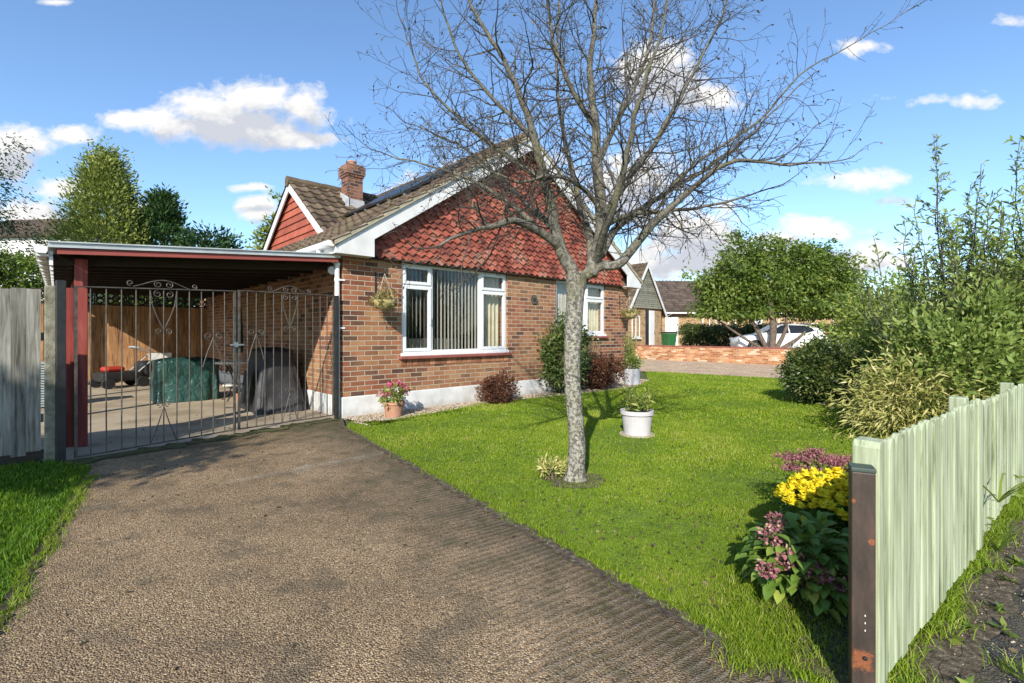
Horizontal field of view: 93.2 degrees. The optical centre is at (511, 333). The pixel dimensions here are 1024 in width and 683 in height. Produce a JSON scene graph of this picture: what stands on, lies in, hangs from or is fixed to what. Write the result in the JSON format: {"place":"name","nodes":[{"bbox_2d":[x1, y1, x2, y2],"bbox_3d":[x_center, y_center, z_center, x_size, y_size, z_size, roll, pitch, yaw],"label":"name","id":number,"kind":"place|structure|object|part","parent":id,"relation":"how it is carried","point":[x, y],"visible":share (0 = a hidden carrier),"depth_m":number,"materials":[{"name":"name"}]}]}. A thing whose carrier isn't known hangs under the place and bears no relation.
{"place":"outdoors","nodes":[
{"label":"outdoors","id":0,"kind":"place"},
{"bbox_2d":[0,458,92,632],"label":"verge","id":1,"kind":"structure","parent":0,"point":[56,487],"depth_m":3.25,"materials":[{"name":"green plant"}]},
{"bbox_2d":[0,217,127,303],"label":"house","id":2,"kind":"structure","parent":0,"point":[36,222],"depth_m":30.65,"materials":[{"name":"brown tile"}]},
{"bbox_2d":[41,382,333,460],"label":"carport floor","id":3,"kind":"structure","parent":0,"point":[98,431],"depth_m":7.15,"materials":[{"name":"concrete"}]},
{"bbox_2d":[89,346,159,388],"bbox_3d":[-9.210,0.785,11.619,0.700,0.965,1.275,0,0,29],"label":"lawn mower","id":4,"kind":"object","parent":3,"relation":"on","point":[114,375],"visible":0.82,"depth_m":11.39,"materials":[{"name":"red plastic"}]},
{"bbox_2d":[149,353,171,378],"bbox_3d":[-9.405,0.895,12.946,0.500,0.750,0.020,0,0,-43],"label":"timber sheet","id":5,"kind":"object","parent":3,"relation":"on","point":[160,355],"visible":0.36,"depth_m":12.93,"materials":[{"name":"white wood"}]},
{"bbox_2d":[151,357,219,403],"bbox_3d":[-6.244,0.855,9.267,1.075,0.820,0.698,0,0,-43],"label":"covered box","id":6,"kind":"object","parent":3,"relation":"on","point":[170,380],"visible":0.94,"depth_m":9.00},
{"bbox_2d":[33,241,340,446],"bbox_3d":[-6.783,0.046,9.303,3.225,2.448,9.020,0,0,-43],"label":"carport","id":7,"kind":"object","parent":3,"relation":"on","point":[72,264],"visible":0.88,"depth_m":6.20,"materials":[{"name":"white plastic"}]},
{"bbox_2d":[74,280,243,458],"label":"iron gate","id":8,"kind":"structure","parent":7,"relation":"attached to","point":[235,344],"depth_m":5.37,"materials":[{"name":"metal"}]},
{"bbox_2d":[215,361,248,401],"bbox_3d":[-5.239,0.906,9.330,0.860,0.742,0.602,0,0,-43],"label":"garden table","id":9,"kind":"object","parent":3,"relation":"on","point":[227,368],"visible":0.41,"depth_m":9.14,"materials":[{"name":"black metal"}]},
{"bbox_2d":[236,352,249,361],"bbox_3d":[-5.168,0.450,9.328,0.309,0.170,0.309,0,0,0],"label":"plant pot","id":10,"kind":"object","parent":9,"relation":"on","point":[243,356],"visible":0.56,"depth_m":9.22,"materials":[{"name":"ceramic"}]},
{"bbox_2d":[232,305,242,391],"bbox_3d":[-5.959,0.320,10.506,0.214,1.902,0.220,0,0,-43],"label":"garden parasol","id":11,"kind":"object","parent":3,"relation":"on","point":[241,335],"visible":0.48,"depth_m":10.48,"materials":[{"name":"fabric"}]},
{"bbox_2d":[240,347,307,414],"bbox_3d":[-4.084,0.747,8.186,0.860,1.036,1.294,0,0,-43],"label":"covered barbecue","id":12,"kind":"object","parent":3,"relation":"on","point":[269,383],"visible":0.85,"depth_m":7.85,"materials":[{"name":"black fabric"}]},
{"bbox_2d":[0,418,777,682],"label":"driveway","id":13,"kind":"structure","parent":0,"point":[497,603],"depth_m":2.38,"materials":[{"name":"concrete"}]},
{"bbox_2d":[71,418,338,463],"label":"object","id":14,"kind":"structure","parent":13,"relation":"on","point":[146,449],"depth_m":5.53,"materials":[{"name":"grey concrete"}]},
{"bbox_2d":[334,296,338,418],"bbox_3d":[-2.598,0.405,7.166,0.050,1.930,0.050,0,0,37],"label":"gate post","id":15,"kind":"object","parent":13,"relation":"on","point":[336,415],"visible":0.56,"depth_m":7.15,"materials":[{"name":"black metal"}]},
{"bbox_2d":[237,286,334,429],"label":"iron gate","id":16,"kind":"structure","parent":15,"relation":"attached to","point":[333,356],"depth_m":6.57,"materials":[{"name":"black metal"}]},
{"bbox_2d":[341,425,808,682],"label":"path edge dirt","id":17,"kind":"structure","parent":13,"relation":"on","point":[670,613],"depth_m":2.50,"materials":[{"name":"brown soil"}]},
{"bbox_2d":[88,371,720,468],"bbox_3d":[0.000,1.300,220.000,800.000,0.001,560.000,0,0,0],"label":"ground","id":18,"kind":"structure","parent":0,"point":[642,376],"depth_m":13.41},
{"bbox_2d":[0,243,44,294],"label":"hedge","id":19,"kind":"object","parent":18,"relation":"on","point":[17,263],"visible":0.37,"depth_m":13.47,"materials":[{"name":"green plant"}]},
{"bbox_2d":[0,132,53,286],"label":"airy tree","id":20,"kind":"object","parent":18,"relation":"on","point":[10,225],"visible":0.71,"depth_m":15.01,"materials":[{"name":"green plant"}]},
{"bbox_2d":[0,285,54,467],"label":"board fence","id":21,"kind":"object","parent":18,"relation":"on","point":[22,337],"visible":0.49,"depth_m":4.65,"materials":[{"name":"wood"}]},
{"bbox_2d":[55,280,65,462],"bbox_3d":[-4.430,0.425,4.750,0.070,1.890,0.070,0,0,37],"label":"gate post","id":22,"kind":"object","parent":18,"relation":"on","point":[60,369],"visible":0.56,"depth_m":4.73,"materials":[{"name":"black metal"}]},
{"bbox_2d":[2,134,174,306],"bbox_3d":[-15.111,-2.649,18.109,6.991,9.535,6.938,0,0,0],"label":"conifer","id":23,"kind":"object","parent":18,"relation":"on","point":[104,179],"visible":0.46,"depth_m":17.37,"materials":[{"name":"green plant"}]},
{"bbox_2d":[35,288,206,382],"bbox_3d":[-9.922,0.100,12.706,3.882,2.340,0.100,0,0,-43],"label":"board fence","id":24,"kind":"object","parent":18,"relation":"on","point":[98,315],"visible":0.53,"depth_m":12.74,"materials":[{"name":"brown wood"}]},
{"bbox_2d":[99,182,197,306],"bbox_3d":[-13.164,-2.165,19.089,5.070,7.405,5.135,0,0,0],"label":"conifer","id":25,"kind":"object","parent":18,"relation":"on","point":[163,209],"visible":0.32,"depth_m":18.40,"materials":[{"name":"green plant"}]},
{"bbox_2d":[125,220,246,307],"bbox_3d":[-11.825,-1.279,19.083,5.231,6.100,5.624,0,0,-26],"label":"conifer","id":26,"kind":"object","parent":18,"relation":"on","point":[197,239],"visible":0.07,"depth_m":18.47,"materials":[{"name":"green plant"}]},
{"bbox_2d":[245,186,281,249],"bbox_3d":[-12.733,-3.233,26.123,4.195,9.213,4.027,0,0,0],"label":"broad tree","id":27,"kind":"object","parent":18,"relation":"on","point":[264,230],"visible":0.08,"depth_m":25.86,"materials":[{"name":"green plant"}]},
{"bbox_2d":[199,131,643,419],"bbox_3d":[-3.269,-1.440,13.582,8.260,5.620,10.805,0,0,-43],"label":"bungalow","id":28,"kind":"object","parent":18,"relation":"on","point":[376,355],"visible":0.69,"depth_m":9.05,"materials":[{"name":"brick"}]},
{"bbox_2d":[327,266,334,278],"bbox_3d":[-2.689,-0.919,7.299,0.237,0.178,0.120,0,0,-74],"label":"security light","id":29,"kind":"object","parent":28,"relation":"attached to","point":[331,270],"visible":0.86,"depth_m":7.23,"materials":[{"name":"white plastic"}]},
{"bbox_2d":[343,183,409,217],"bbox_3d":[-3.104,-3.054,11.261,1.454,1.028,1.000,0,0,-43],"label":"solar panel","id":30,"kind":"object","parent":28,"relation":"on","point":[355,211],"visible":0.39,"depth_m":10.98,"materials":[{"name":"black glass"}]},
{"bbox_2d":[367,269,399,311],"bbox_3d":[-1.982,-0.647,7.444,0.496,0.665,0.515,0,0,31],"label":"hanging basket","id":31,"kind":"object","parent":28,"relation":"attached to","point":[379,301],"visible":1,"depth_m":7.34,"materials":[{"name":"yellow metal"}]},
{"bbox_2d":[359,172,435,210],"bbox_3d":[-2.404,-3.054,10.519,1.454,1.028,1.000,0,0,-43],"label":"solar panel","id":32,"kind":"object","parent":28,"relation":"on","point":[380,201],"visible":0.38,"depth_m":10.24,"materials":[{"name":"black glass"}]},
{"bbox_2d":[408,269,420,347],"bbox_3d":[-1.704,-0.425,8.292,0.504,1.450,0.083,0,0,-43],"label":"vertical blind","id":33,"kind":"object","parent":28,"relation":"hanging from","point":[412,311],"visible":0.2,"depth_m":8.29,"materials":[{"name":"grey fabric"}]},
{"bbox_2d":[383,159,468,200],"bbox_3d":[-1.704,-3.054,9.777,1.454,1.028,1.000,0,0,-43],"label":"solar panel","id":34,"kind":"object","parent":28,"relation":"on","point":[407,191],"visible":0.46,"depth_m":9.45,"materials":[{"name":"black glass"}]},
{"bbox_2d":[406,338,459,349],"bbox_3d":[-1.928,0.630,9.463,1.700,1.080,0.850,0,0,-43],"label":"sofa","id":35,"kind":"object","parent":28,"relation":"in","point":[423,342],"visible":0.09,"depth_m":9.29,"materials":[{"name":"fabric"}]},
{"bbox_2d":[433,269,475,349],"bbox_3d":[-1.078,-0.425,8.882,1.047,1.450,0.087,0,0,-43],"label":"vertical blind","id":36,"kind":"object","parent":28,"relation":"hanging from","point":[455,311],"visible":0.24,"depth_m":8.95,"materials":[{"name":"beige fabric"}]},
{"bbox_2d":[398,263,511,359],"bbox_3d":[-0.963,-0.378,8.774,2.480,1.605,0.175,0,0,-43],"label":"window","id":37,"kind":"structure","parent":28,"relation":"in","point":[407,353],"depth_m":8.60,"materials":[{"name":"white plastic"}]},
{"bbox_2d":[484,277,498,345],"bbox_3d":[-0.448,-0.420,9.504,0.550,1.460,0.060,0,0,-43],"label":"curtain","id":38,"kind":"object","parent":28,"relation":"hanging from","point":[491,320],"visible":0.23,"depth_m":9.55,"materials":[{"name":"white fabric"}]},
{"bbox_2d":[531,295,537,303],"bbox_3d":[0.466,-0.710,10.073,0.210,0.187,0.027,0,0,-43],"label":"wall ornament","id":39,"kind":"object","parent":28,"relation":"attached to","point":[534,299],"depth_m":10.07,"materials":[{"name":"metal"}]},
{"bbox_2d":[556,283,565,324],"bbox_3d":[1.254,-0.575,11.082,1.041,1.150,0.045,0,0,-43],"label":"vertical blind","id":40,"kind":"object","parent":28,"relation":"hanging from","point":[561,296],"visible":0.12,"depth_m":10.93,"materials":[{"name":"beige fabric"}]},
{"bbox_2d":[556,280,608,337],"bbox_3d":[1.605,-0.533,11.197,1.920,1.295,0.175,0,0,-43],"label":"window","id":41,"kind":"structure","parent":28,"relation":"in","point":[587,298],"depth_m":11.54,"materials":[{"name":"white plastic"}]},
{"bbox_2d":[582,288,597,330],"bbox_3d":[1.884,-0.570,11.703,0.660,1.160,0.060,0,0,-43],"label":"curtain","id":42,"kind":"object","parent":28,"relation":"hanging from","point":[593,314],"visible":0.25,"depth_m":11.74,"materials":[{"name":"white fabric"}]},
{"bbox_2d":[619,294,641,318],"bbox_3d":[2.903,-0.665,12.014,0.537,0.630,0.565,0,0,-43],"label":"hanging basket","id":43,"kind":"object","parent":28,"relation":"attached to","point":[629,314],"visible":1,"depth_m":11.97,"materials":[{"name":"yellow metal"}]},
{"bbox_2d":[629,345,803,364],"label":"garden wall","id":44,"kind":"structure","parent":18,"relation":"on","point":[758,355],"depth_m":21.40,"materials":[{"name":"brick"}]},
{"bbox_2d":[787,258,949,362],"bbox_3d":[8.567,-0.192,10.757,3.916,3.122,3.306,0,0,0],"label":"evergreen shrub","id":45,"kind":"object","parent":18,"relation":"on","point":[848,322],"visible":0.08,"depth_m":11.06,"materials":[{"name":"green plant"}]},
{"bbox_2d":[893,275,1020,332],"bbox_3d":[9.149,0.031,9.010,4.340,2.689,3.456,0,0,0],"label":"evergreen shrub","id":46,"kind":"object","parent":18,"relation":"on","point":[950,287],"depth_m":9.32,"materials":[{"name":"green plant"}]},
{"bbox_2d":[985,253,1022,285],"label":"broad tree","id":47,"kind":"object","parent":18,"relation":"on","point":[1007,268],"depth_m":25.26,"materials":[{"name":"green plant"}]},
{"bbox_2d":[0,371,916,682],"bbox_3d":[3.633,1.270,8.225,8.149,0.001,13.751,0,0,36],"label":"lawn","id":48,"kind":"structure","parent":0,"point":[663,523],"depth_m":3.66,"materials":[{"name":"green plant"}]},
{"bbox_2d":[25,395,1023,682],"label":"fallen leaves","id":49,"kind":"object","parent":48,"relation":"on","point":[541,525],"visible":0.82,"depth_m":3.17,"materials":[{"name":"brown plant"}]},
{"bbox_2d":[541,473,605,487],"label":"bare ground","id":50,"kind":"structure","parent":48,"relation":"on","point":[558,482],"depth_m":4.11,"materials":[{"name":"brown soil"}]},
{"bbox_2d":[532,453,568,478],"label":"ground plant","id":51,"kind":"object","parent":50,"relation":"on","point":[544,467],"visible":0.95,"depth_m":4.23,"materials":[{"name":"beige plant"}]},
{"bbox_2d":[326,0,931,482],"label":"bare tree","id":52,"kind":"object","parent":48,"relation":"on","point":[598,244],"visible":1,"depth_m":4.12,"materials":[{"name":"grey plant"}]},
{"bbox_2d":[619,385,660,437],"bbox_3d":[1.587,0.946,6.076,0.517,0.648,0.470,0,0,37],"label":"plant pot","id":53,"kind":"object","parent":48,"relation":"on","point":[637,413],"visible":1,"depth_m":5.96,"materials":[{"name":"white ceramic"}]},
{"bbox_2d":[771,333,873,405],"bbox_3d":[5.549,0.651,8.677,1.695,1.316,1.640,0,0,36],"label":"round bush","id":54,"kind":"object","parent":48,"relation":"on","point":[802,379],"visible":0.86,"depth_m":8.42,"materials":[{"name":"green plant"}]},
{"bbox_2d":[816,281,949,403],"bbox_3d":[6.897,0.193,8.465,2.855,2.341,2.778,0,0,32],"label":"evergreen shrub","id":55,"kind":"object","parent":48,"relation":"on","point":[866,342],"visible":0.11,"depth_m":8.69,"materials":[{"name":"green plant"}]},
{"bbox_2d":[813,330,995,440],"bbox_3d":[4.677,0.661,5.807,1.842,1.427,1.840,0,0,21],"label":"variegated shrub","id":56,"kind":"object","parent":48,"relation":"on","point":[896,413],"visible":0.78,"depth_m":5.74,"materials":[{"name":"beige plant"}]},
{"bbox_2d":[846,133,1023,384],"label":"tall shrub","id":57,"kind":"object","parent":48,"relation":"on","point":[943,242],"visible":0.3,"depth_m":6.71,"materials":[{"name":"green plant"}]},
{"bbox_2d":[851,273,1023,425],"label":"evergreen shrub","id":58,"kind":"object","parent":48,"relation":"on","point":[990,350],"visible":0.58,"depth_m":5.70,"materials":[{"name":"green plant"}]},
{"bbox_2d":[924,135,1023,338],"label":"tall shrub","id":59,"kind":"object","parent":48,"relation":"on","point":[1014,270],"visible":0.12,"depth_m":6.58,"materials":[{"name":"green plant"}]},
{"bbox_2d":[349,386,629,425],"bbox_3d":[0.829,1.264,9.965,1.034,0.001,8.763,0,0,44],"label":"gravel border","id":60,"kind":"object","parent":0,"point":[387,421],"visible":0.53,"depth_m":7.20,"materials":[{"name":"beige gravel"}]},
{"bbox_2d":[375,380,412,417],"bbox_3d":[-1.784,0.987,7.338,0.535,0.566,0.608,0,0,-27],"label":"flower pot","id":61,"kind":"object","parent":60,"relation":"on","point":[393,407],"visible":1,"depth_m":7.26,"materials":[{"name":"ceramic"}]},
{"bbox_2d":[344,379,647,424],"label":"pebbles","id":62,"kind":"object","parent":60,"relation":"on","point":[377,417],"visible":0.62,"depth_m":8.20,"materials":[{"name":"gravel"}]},
{"bbox_2d":[474,368,521,403],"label":"russet shrub","id":63,"kind":"object","parent":60,"relation":"on","point":[495,389],"visible":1,"depth_m":8.70,"materials":[{"name":"red plant"}]},
{"bbox_2d":[534,308,596,393],"bbox_3d":[1.124,0.371,10.142,1.345,1.893,1.316,0,0,0],"label":"evergreen shrub","id":64,"kind":"object","parent":60,"relation":"on","point":[552,350],"visible":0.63,"depth_m":9.97,"materials":[{"name":"green plant"}]},
{"bbox_2d":[581,327,601,389],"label":"flowering shrub","id":65,"kind":"object","parent":60,"relation":"on","point":[589,353],"visible":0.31,"depth_m":10.80,"materials":[{"name":"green plant"}]},
{"bbox_2d":[580,347,632,389],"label":"russet shrub","id":66,"kind":"object","parent":60,"relation":"on","point":[609,369],"visible":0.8,"depth_m":10.81,"materials":[{"name":"red plant"}]},
{"bbox_2d":[621,331,644,384],"bbox_3d":[2.989,0.595,12.052,0.642,1.350,0.654,0,0,0],"label":"plant pot","id":67,"kind":"object","parent":60,"relation":"on","point":[632,370],"visible":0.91,"depth_m":11.95,"materials":[{"name":"ceramic"}]},
{"bbox_2d":[0,0,1023,309],"label":"sky","id":68,"kind":"structure","parent":0,"point":[218,102],"materials":[{"name":"blue"}]},
{"bbox_2d":[628,359,821,379],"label":"gravel drive","id":69,"kind":"structure","parent":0,"point":[733,369],"depth_m":17.54,"materials":[{"name":"beige gravel"}]},
{"bbox_2d":[765,505,1003,682],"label":"bed soil","id":70,"kind":"structure","parent":0,"point":[834,646],"depth_m":2.00,"materials":[{"name":"brown soil"}]},
{"bbox_2d":[703,554,847,680],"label":"bed weeds","id":71,"kind":"object","parent":70,"relation":"on","point":[754,632],"visible":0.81,"depth_m":2.02,"materials":[{"name":"green plant"}]},
{"bbox_2d":[734,510,847,624],"bbox_3d":[1.423,1.066,2.310,0.666,0.421,0.668,0,0,0],"label":"hydrangea","id":72,"kind":"object","parent":70,"relation":"on","point":[772,554],"visible":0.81,"depth_m":2.21,"materials":[{"name":"green plant"}]},
{"bbox_2d":[766,466,847,579],"bbox_3d":[1.766,1.022,2.708,0.697,0.558,0.688,0,0,0],"label":"chrysanthemum","id":73,"kind":"object","parent":70,"relation":"on","point":[814,489],"visible":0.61,"depth_m":2.65,"materials":[{"name":"yellow plant"}]},
{"bbox_2d":[770,444,851,530],"bbox_3d":[2.079,1.032,3.246,0.696,0.552,0.679,0,0,0],"label":"sedum","id":74,"kind":"object","parent":70,"relation":"on","point":[831,460],"visible":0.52,"depth_m":3.24,"materials":[{"name":"pink plant"}]},
{"bbox_2d":[983,508,1000,533],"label":"bed plant","id":75,"kind":"object","parent":70,"relation":"on","point":[990,518],"depth_m":2.94,"materials":[{"name":"green plant"}]},
{"bbox_2d":[1009,475,1023,496],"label":"bed plant","id":76,"kind":"object","parent":70,"relation":"on","point":[1018,494],"visible":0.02,"depth_m":3.58,"materials":[{"name":"green plant"}]},
{"bbox_2d":[888,488,1023,682],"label":"fence verge","id":77,"kind":"structure","parent":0,"point":[937,657],"depth_m":2.16,"materials":[{"name":"grey gravel"}]},
{"bbox_2d":[848,462,876,682],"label":"steel post","id":78,"kind":"object","parent":77,"relation":"on","point":[861,573],"visible":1,"depth_m":1.64,"materials":[{"name":"brown metal"}]},
{"bbox_2d":[852,396,982,682],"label":"picket fence","id":79,"kind":"object","parent":77,"relation":"on","point":[929,509],"visible":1,"depth_m":1.97,"materials":[{"name":"green paint"}]},
{"bbox_2d":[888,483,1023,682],"bbox_3d":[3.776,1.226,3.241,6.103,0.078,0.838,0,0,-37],"label":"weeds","id":80,"kind":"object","parent":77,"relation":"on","point":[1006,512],"visible":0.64,"depth_m":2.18,"materials":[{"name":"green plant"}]},
{"bbox_2d":[890,493,1023,682],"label":"broadleaf weeds","id":81,"kind":"object","parent":77,"relation":"on","point":[956,639],"visible":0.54,"depth_m":2.08,"materials":[{"name":"green plant"}]},
{"bbox_2d":[982,382,1023,535],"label":"picket fence","id":82,"kind":"object","parent":77,"relation":"on","point":[1003,431],"visible":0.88,"depth_m":3.33,"materials":[{"name":"green paint"}]},
{"bbox_2d":[982,473,1023,550],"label":"grass tuft","id":83,"kind":"object","parent":77,"relation":"on","point":[1005,541],"visible":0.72,"depth_m":2.78,"materials":[{"name":"green plant"}]},
{"bbox_2d":[976,579,1023,682],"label":"pavement","id":84,"kind":"structure","parent":0,"point":[990,673],"depth_m":1.94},
{"bbox_2d":[929,529,1023,682],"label":"grit","id":85,"kind":"object","parent":84,"relation":"on","point":[985,609],"visible":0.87,"depth_m":2.13,"materials":[{"name":"stone"}]},
{"bbox_2d":[939,536,1023,682],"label":"pavement edge dirt","id":86,"kind":"structure","parent":84,"relation":"on","point":[970,658],"depth_m":2.06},
{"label":"raised forecourt","id":87,"kind":"structure","parent":0,"visible":0},
{"bbox_2d":[628,262,667,344],"bbox_3d":[3.233,-1.541,29.026,8.854,5.021,8.472,0,0,-43],"label":"bungalow","id":88,"kind":"object","parent":87,"relation":"on","point":[644,326],"visible":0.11,"depth_m":27.72,"materials":[{"name":"beige brick"}]},
{"bbox_2d":[632,316,641,338],"bbox_3d":[6.945,-0.335,27.019,0.900,1.290,0.160,0,0,-43],"label":"window","id":89,"kind":"structure","parent":88,"relation":"in","point":[638,316],"depth_m":27.19,"materials":[{"name":"white plastic"}]},
{"bbox_2d":[649,310,654,344],"bbox_3d":[8.134,-0.180,28.141,0.530,2.300,0.120,0,0,-43],"label":"door","id":90,"kind":"structure","parent":88,"relation":"in","point":[651,313],"depth_m":28.08,"materials":[{"name":"white plastic"}]},
{"bbox_2d":[661,332,676,344],"bbox_3d":[8.741,0.435,27.025,0.590,1.070,0.782,0,0,-20],"label":"wheelie bin","id":91,"kind":"object","parent":87,"relation":"on","point":[668,338],"visible":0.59,"depth_m":26.75,"materials":[{"name":"green plastic"}]},
{"bbox_2d":[655,280,842,345],"bbox_3d":[17.953,-1.583,37.924,15.456,5.106,7.850,0,0,-2],"label":"bungalow","id":92,"kind":"object","parent":87,"relation":"on","point":[676,296],"visible":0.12,"depth_m":34.55,"materials":[{"name":"brown tile"}]},
{"bbox_2d":[666,317,677,345],"bbox_3d":[11.335,-0.105,34.211,0.830,2.150,0.070,0,0,-2],"label":"door","id":93,"kind":"structure","parent":92,"relation":"in","point":[671,325],"depth_m":34.18,"materials":[{"name":"white plastic"}]},
{"bbox_2d":[676,320,860,346],"bbox_3d":[16.076,0.087,29.320,12.151,2.000,1.793,0,0,0],"label":"hedge","id":94,"kind":"object","parent":87,"relation":"on","point":[691,333],"visible":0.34,"depth_m":28.99,"materials":[{"name":"green plant"}]},
{"bbox_2d":[729,323,827,347],"bbox_3d":[12.765,0.273,23.248,4.063,1.515,2.120,0,0,8],"label":"parked car","id":95,"kind":"object","parent":87,"relation":"on","point":[794,331],"visible":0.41,"depth_m":22.48,"materials":[{"name":"white paint"}]},
{"bbox_3d":[12.427,-0.195,22.532,0.800,0.390,0.236,0,0,8],"label":"side window","id":96,"kind":"part","parent":95,"relation":"part of","materials":[{"name":"black glass"}]},
{"bbox_3d":[13.408,-0.205,22.400,1.060,0.380,0.231,0,0,8],"label":"side window","id":97,"kind":"part","parent":95,"relation":"part of","materials":[{"name":"black glass"}]},
{"bbox_2d":[678,226,879,347],"bbox_3d":[12.727,-2.111,23.300,9.612,6.368,4.722,0,0,0],"label":"broad tree","id":98,"kind":"object","parent":87,"relation":"on","point":[815,277],"visible":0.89,"depth_m":22.47,"materials":[{"name":"green plant"}]}
]}

